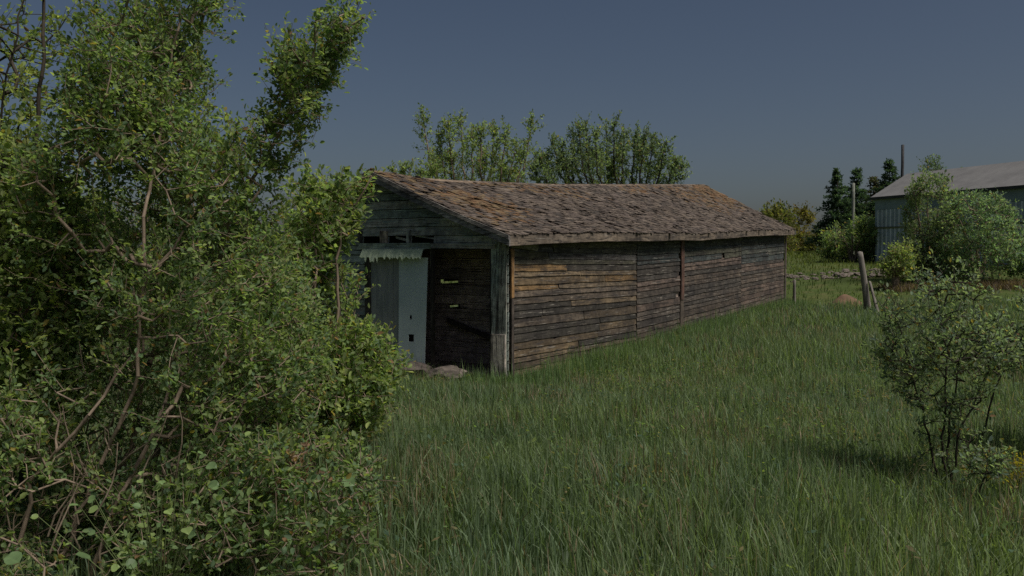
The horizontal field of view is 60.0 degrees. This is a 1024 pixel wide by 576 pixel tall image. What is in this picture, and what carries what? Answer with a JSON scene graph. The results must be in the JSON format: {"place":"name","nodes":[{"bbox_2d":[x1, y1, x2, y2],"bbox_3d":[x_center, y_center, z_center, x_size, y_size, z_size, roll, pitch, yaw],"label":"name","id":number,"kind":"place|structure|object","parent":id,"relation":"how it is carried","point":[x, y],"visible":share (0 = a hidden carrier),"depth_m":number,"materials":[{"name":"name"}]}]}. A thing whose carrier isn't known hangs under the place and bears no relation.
{"place":"outdoors","nodes":[
{"label":"outdoors","id":0,"kind":"place"},
{"bbox_2d":[0,293,1023,575],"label":"tall grass","id":1,"kind":"structure","parent":0,"point":[508,511],"depth_m":5.89,"materials":[{"name":"green plant"}]},
{"bbox_2d":[0,252,1023,575],"bbox_3d":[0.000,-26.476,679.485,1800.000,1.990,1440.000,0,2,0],"label":"ground","id":2,"kind":"structure","parent":0,"point":[822,294],"depth_m":29.66,"materials":[{"name":"green plant"}]},
{"bbox_2d":[0,0,123,506],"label":"tree","id":3,"kind":"object","parent":2,"relation":"on","point":[12,338],"visible":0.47,"depth_m":4.83,"materials":[{"name":"green plant"}]},
{"bbox_2d":[4,551,136,575],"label":"broadleaf weed","id":4,"kind":"object","parent":2,"relation":"on","point":[13,557],"visible":1,"depth_m":3.61,"materials":[{"name":"green plant"}]},
{"bbox_2d":[0,390,242,552],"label":"dead stems","id":5,"kind":"object","parent":2,"relation":"on","point":[72,491],"visible":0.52,"depth_m":4.31,"materials":[{"name":"brown plant"}]},
{"bbox_2d":[0,177,267,392],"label":"bush","id":6,"kind":"object","parent":2,"relation":"on","point":[136,216],"visible":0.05,"depth_m":10.36,"materials":[{"name":"green plant"}]},
{"bbox_2d":[30,440,289,575],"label":"broadleaf weed","id":7,"kind":"object","parent":2,"relation":"on","point":[213,485],"visible":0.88,"depth_m":3.91,"materials":[{"name":"green plant"}]},
{"bbox_2d":[0,0,375,575],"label":"bush","id":8,"kind":"object","parent":2,"relation":"on","point":[261,341],"visible":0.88,"depth_m":4.60,"materials":[{"name":"green plant"}]},
{"bbox_2d":[0,378,406,575],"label":"undergrowth","id":9,"kind":"object","parent":2,"relation":"on","point":[261,476],"visible":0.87,"depth_m":4.17,"materials":[{"name":"green plant"}]},
{"bbox_2d":[197,424,359,574],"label":"broadleaf weed","id":10,"kind":"object","parent":2,"relation":"on","point":[351,481],"visible":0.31,"depth_m":4.34,"materials":[{"name":"green plant"}]},
{"bbox_2d":[267,439,324,554],"bbox_3d":[-1.080,1.125,4.278,0.230,0.792,0.340,1,3,24],"label":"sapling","id":11,"kind":"object","parent":2,"relation":"on","point":[302,460],"visible":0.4,"depth_m":4.29,"materials":[{"name":"plant"}]},
{"bbox_2d":[220,152,413,469],"bbox_3d":[-1.427,0.271,6.603,1.411,2.525,1.825,0,2,0],"label":"bush","id":12,"kind":"object","parent":2,"relation":"on","point":[370,373],"visible":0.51,"depth_m":6.33,"materials":[{"name":"green plant"}]},
{"bbox_2d":[399,361,432,377],"bbox_3d":[-1.621,1.356,14.083,0.764,0.374,0.562,-5,-6,30],"label":"stone","id":13,"kind":"object","parent":2,"relation":"on","point":[418,367],"visible":0.19,"depth_m":13.87,"materials":[{"name":"grey stone"}]},
{"bbox_2d":[386,157,448,178],"bbox_3d":[-3.191,-2.005,29.922,2.309,4.910,1.695,2,3,40],"label":"shrub","id":14,"kind":"object","parent":2,"relation":"on","point":[432,170],"visible":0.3,"depth_m":29.55,"materials":[{"name":"green plant"}]},
{"bbox_2d":[426,365,467,384],"bbox_3d":[-1.000,1.376,13.730,0.854,0.354,0.478,-7,4,36],"label":"stone","id":15,"kind":"object","parent":2,"relation":"on","point":[449,370],"visible":0.42,"depth_m":13.55,"materials":[{"name":"grey stone"}]},
{"bbox_2d":[412,103,544,182],"bbox_3d":[-1.353,-3.314,32.216,5.528,7.130,3.398,1,3,27],"label":"tree","id":16,"kind":"object","parent":2,"relation":"on","point":[502,167],"visible":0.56,"depth_m":31.46,"materials":[{"name":"green plant"}]},
{"bbox_2d":[0,250,1023,304],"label":"field grass","id":17,"kind":"structure","parent":2,"relation":"on","point":[809,259],"depth_m":38.60,"materials":[{"name":"green plant"}]},
{"bbox_2d":[288,168,795,380],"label":"shed","id":18,"kind":"structure","parent":2,"relation":"on","point":[535,270],"depth_m":15.28,"materials":[{"name":"brown wood"}]},
{"bbox_2d":[371,257,399,364],"bbox_3d":[-2.090,0.321,14.648,0.606,1.870,0.028,1,3,31],"label":"door","id":19,"kind":"structure","parent":18,"relation":"in","point":[385,298],"depth_m":14.61,"materials":[{"name":"grey wood"}]},
{"bbox_2d":[396,292,811,391],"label":"grass","id":20,"kind":"structure","parent":2,"relation":"on","point":[567,367],"depth_m":15.39,"materials":[{"name":"green plant"}]},
{"bbox_2d":[523,110,692,183],"bbox_3d":[3.662,-3.376,33.825,6.736,7.003,4.459,0,2,0],"label":"tree","id":21,"kind":"object","parent":2,"relation":"on","point":[596,157],"visible":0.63,"depth_m":33.03,"materials":[{"name":"green plant"}]},
{"bbox_2d":[760,197,805,251],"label":"tree","id":22,"kind":"object","parent":2,"relation":"on","point":[781,213],"visible":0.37,"depth_m":83.59,"materials":[{"name":"green plant"}]},
{"bbox_2d":[793,279,795,300],"bbox_3d":[8.453,0.235,26.534,0.106,0.989,0.095,2,3,41],"label":"stake","id":23,"kind":"object","parent":2,"relation":"on","point":[794,287],"visible":0.66,"depth_m":26.49,"materials":[{"name":"grey wood"}]},
{"bbox_2d":[787,200,817,251],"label":"tree","id":24,"kind":"object","parent":2,"relation":"on","point":[803,212],"visible":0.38,"depth_m":87.33,"materials":[{"name":"green plant"}]},
{"bbox_2d":[797,226,826,251],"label":"bush","id":25,"kind":"object","parent":2,"relation":"on","point":[809,247],"visible":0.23,"depth_m":79.81,"materials":[{"name":"green plant"}]},
{"bbox_2d":[802,168,860,250],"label":"spruce","id":26,"kind":"object","parent":2,"relation":"on","point":[836,202],"visible":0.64,"depth_m":57.65,"materials":[{"name":"green plant"}]},
{"bbox_2d":[829,294,861,304],"bbox_3d":[10.200,0.380,27.038,1.500,0.384,1.191,0,2,0],"label":"dirt mound","id":27,"kind":"object","parent":2,"relation":"on","point":[844,297],"visible":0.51,"depth_m":26.86,"materials":[{"name":"beige stone"}]},
{"bbox_2d":[813,211,878,261],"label":"bush","id":28,"kind":"object","parent":2,"relation":"on","point":[866,232],"visible":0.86,"depth_m":44.79,"materials":[{"name":"green plant"}]},
{"bbox_2d":[851,183,854,253],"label":"pole","id":29,"kind":"object","parent":2,"relation":"on","point":[853,199],"visible":0.55,"depth_m":47.80,"materials":[{"name":"wood"}]},
{"bbox_2d":[839,167,874,250],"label":"spruce","id":30,"kind":"object","parent":2,"relation":"on","point":[858,175],"visible":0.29,"depth_m":59.58,"materials":[{"name":"green plant"}]},
{"bbox_2d":[857,251,870,309],"bbox_3d":[9.949,-0.123,25.015,0.449,1.824,0.198,0,2,0],"label":"fence post","id":31,"kind":"object","parent":2,"relation":"on","point":[865,288],"visible":0.87,"depth_m":24.95,"materials":[{"name":"grey wood"}]},
{"bbox_2d":[863,176,882,217],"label":"spruce","id":32,"kind":"object","parent":2,"relation":"on","point":[874,180],"visible":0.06,"depth_m":61.71,"materials":[{"name":"green plant"}]},
{"bbox_2d":[868,281,878,311],"bbox_3d":[10.143,0.277,24.825,0.109,0.946,0.355,-2,3,-41],"label":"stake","id":33,"kind":"object","parent":2,"relation":"on","point":[873,296],"visible":0.78,"depth_m":24.81,"materials":[{"name":"grey wood"}]},
{"bbox_2d":[849,158,900,235],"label":"spruce","id":34,"kind":"object","parent":2,"relation":"on","point":[890,167],"visible":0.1,"depth_m":56.66,"materials":[{"name":"green plant"}]},
{"bbox_2d":[871,236,920,286],"bbox_3d":[13.003,-0.784,30.027,1.609,2.022,1.567,0,2,0],"label":"bush","id":35,"kind":"object","parent":2,"relation":"on","point":[894,259],"visible":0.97,"depth_m":29.84,"materials":[{"name":"green plant"}]},
{"bbox_2d":[901,145,903,176],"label":"pole","id":36,"kind":"object","parent":2,"relation":"on","point":[902,160],"visible":0.37,"depth_m":55.67,"materials":[{"name":"grey metal"}]},
{"bbox_2d":[892,166,965,281],"bbox_3d":[15.149,-2.188,32.025,2.710,4.443,2.982,2,3,36],"label":"bush","id":37,"kind":"object","parent":2,"relation":"on","point":[914,199],"visible":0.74,"depth_m":31.56,"materials":[{"name":"green plant"}]},
{"bbox_2d":[915,153,946,172],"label":"tree","id":38,"kind":"object","parent":2,"relation":"on","point":[938,166],"visible":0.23,"depth_m":59.67,"materials":[{"name":"green plant"}]},
{"bbox_2d":[861,247,1023,484],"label":"sapling","id":39,"kind":"object","parent":2,"relation":"on","point":[982,332],"visible":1,"depth_m":6.08,"materials":[{"name":"green plant"}]},
{"bbox_2d":[869,161,1023,266],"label":"metal barn","id":40,"kind":"structure","parent":2,"relation":"on","point":[1008,177],"depth_m":40.30,"materials":[{"name":"metal"}]},
{"bbox_2d":[873,274,1023,293],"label":"dead brush","id":41,"kind":"object","parent":2,"relation":"on","point":[1000,283],"visible":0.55,"depth_m":29.48,"materials":[{"name":"plant"}]},
{"bbox_2d":[925,186,1023,283],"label":"bush","id":42,"kind":"object","parent":2,"relation":"on","point":[992,249],"visible":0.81,"depth_m":30.37,"materials":[{"name":"green plant"}]},
{"bbox_2d":[959,435,1023,500],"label":"seedling","id":43,"kind":"object","parent":2,"relation":"on","point":[996,461],"visible":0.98,"depth_m":5.62,"materials":[{"name":"green plant"}]},
{"bbox_2d":[973,443,1023,496],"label":"yellow plant","id":44,"kind":"object","parent":2,"relation":"on","point":[1017,465],"visible":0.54,"depth_m":5.96,"materials":[{"name":"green plant"}]},
{"bbox_2d":[980,282,1023,446],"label":"sapling","id":45,"kind":"object","parent":2,"relation":"on","point":[1009,317],"visible":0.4,"depth_m":7.01,"materials":[{"name":"green plant"}]},
{"bbox_2d":[0,0,1023,250],"label":"sky","id":46,"kind":"structure","parent":0,"point":[764,98],"materials":[{"name":"blue"}]},
{"bbox_2d":[35,369,1023,575],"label":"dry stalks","id":47,"kind":"object","parent":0,"point":[446,389],"visible":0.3,"depth_m":5.29,"materials":[{"name":"brown plant"}]}
]}

